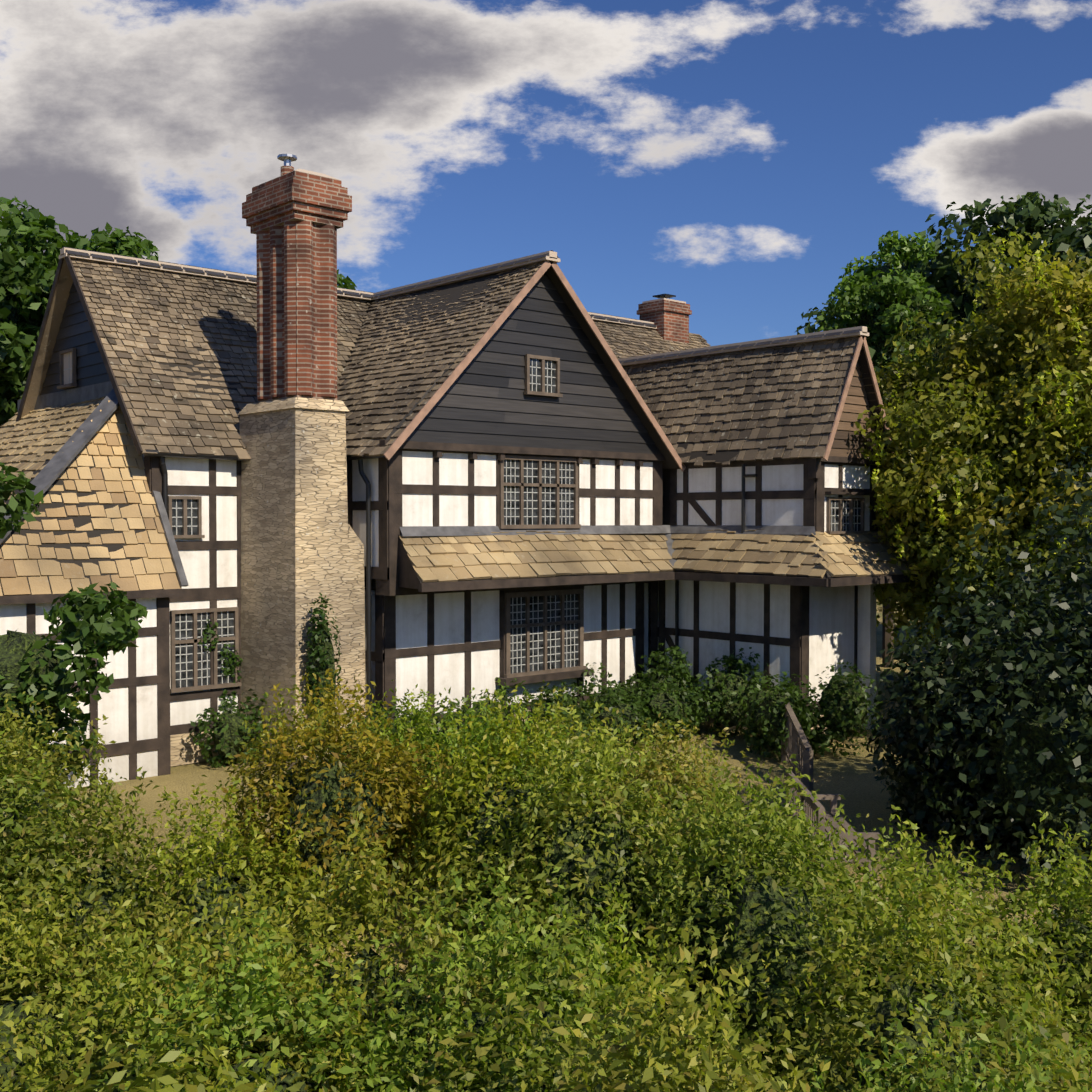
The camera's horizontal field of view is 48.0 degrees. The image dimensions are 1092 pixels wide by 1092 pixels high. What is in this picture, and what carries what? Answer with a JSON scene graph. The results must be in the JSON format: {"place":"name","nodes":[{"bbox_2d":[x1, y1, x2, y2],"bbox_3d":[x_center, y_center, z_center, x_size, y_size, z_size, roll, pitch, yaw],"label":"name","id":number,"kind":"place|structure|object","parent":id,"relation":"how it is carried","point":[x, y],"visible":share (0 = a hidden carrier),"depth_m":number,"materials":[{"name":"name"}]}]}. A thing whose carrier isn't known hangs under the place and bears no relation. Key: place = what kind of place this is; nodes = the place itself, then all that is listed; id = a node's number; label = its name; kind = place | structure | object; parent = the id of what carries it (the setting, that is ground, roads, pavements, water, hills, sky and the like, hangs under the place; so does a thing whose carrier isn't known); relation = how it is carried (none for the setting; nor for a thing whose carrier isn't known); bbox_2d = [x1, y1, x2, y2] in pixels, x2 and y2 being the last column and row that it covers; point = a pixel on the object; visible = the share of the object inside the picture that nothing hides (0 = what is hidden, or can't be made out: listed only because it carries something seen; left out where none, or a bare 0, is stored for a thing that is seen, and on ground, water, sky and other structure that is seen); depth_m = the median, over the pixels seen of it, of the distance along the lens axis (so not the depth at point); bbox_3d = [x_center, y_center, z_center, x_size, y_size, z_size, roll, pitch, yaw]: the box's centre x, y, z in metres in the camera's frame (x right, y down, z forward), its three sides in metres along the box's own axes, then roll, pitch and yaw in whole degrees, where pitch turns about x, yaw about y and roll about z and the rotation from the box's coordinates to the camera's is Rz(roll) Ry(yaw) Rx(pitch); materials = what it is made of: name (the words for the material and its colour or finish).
{"place":"outdoors","nodes":[
{"label":"outdoors","id":0,"kind":"place"},
{"bbox_2d":[0,587,1091,1088],"bbox_3d":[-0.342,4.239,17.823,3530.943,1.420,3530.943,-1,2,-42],"label":"ground","id":1,"kind":"structure","parent":0,"point":[854,781],"depth_m":17.52,"materials":[{"name":"brown soil"}]},
{"bbox_2d":[0,436,877,791],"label":"wall","id":2,"kind":"structure","parent":1,"relation":"on","point":[168,684],"depth_m":21.61,"materials":[{"name":"white paint"}]},
{"bbox_2d":[0,247,922,604],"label":"roofs","id":3,"kind":"structure","parent":2,"relation":"on","point":[134,359],"depth_m":21.63,"materials":[{"name":"stone"}]},
{"bbox_2d":[0,462,882,777],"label":"shrubs","id":4,"kind":"object","parent":1,"relation":"on","point":[96,624],"visible":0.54,"depth_m":19.78,"materials":[{"name":"green plant"}]},
{"bbox_2d":[237,154,691,768],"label":"chimneys","id":5,"kind":"object","parent":1,"relation":"on","point":[301,546],"visible":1,"depth_m":19.69,"materials":[{"name":"brick"}]},
{"bbox_2d":[0,196,958,575],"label":"trees","id":6,"kind":"object","parent":1,"relation":"on","point":[32,242],"visible":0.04,"depth_m":34.27,"materials":[{"name":"green plant"}]},
{"bbox_2d":[0,669,1091,1091],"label":"bushes","id":7,"kind":"object","parent":1,"relation":"on","point":[186,1041],"visible":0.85,"depth_m":8.94,"materials":[{"name":"green plant"}]},
{"bbox_2d":[0,262,1091,1091],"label":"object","id":8,"kind":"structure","parent":1,"relation":"on","point":[14,646],"depth_m":10.62,"materials":[{"name":"green plant"}]},
{"bbox_2d":[781,702,812,790],"bbox_3d":[4.466,3.498,19.093,1.277,1.835,2.475,0,1,3],"label":"handrail","id":9,"kind":"object","parent":1,"relation":"on","point":[797,742],"visible":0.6,"depth_m":18.91,"materials":[{"name":"brown wood"}]},
{"bbox_2d":[786,771,879,892],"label":"steps","id":10,"kind":"structure","parent":1,"relation":"on","point":[810,808],"depth_m":13.45,"materials":[{"name":"brown wood"}]},
{"bbox_2d":[794,191,1091,916],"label":"trees","id":11,"kind":"object","parent":1,"relation":"on","point":[999,684],"visible":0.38,"depth_m":14.61,"materials":[{"name":"green plant"}]},
{"bbox_2d":[854,226,1091,673],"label":"tree","id":12,"kind":"object","parent":1,"relation":"on","point":[938,482],"visible":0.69,"depth_m":21.50,"materials":[{"name":"green plant"}]},
{"bbox_2d":[0,0,1091,345],"label":"sky","id":13,"kind":"structure","parent":0,"point":[729,159],"materials":[{"name":"blue"}]}
]}

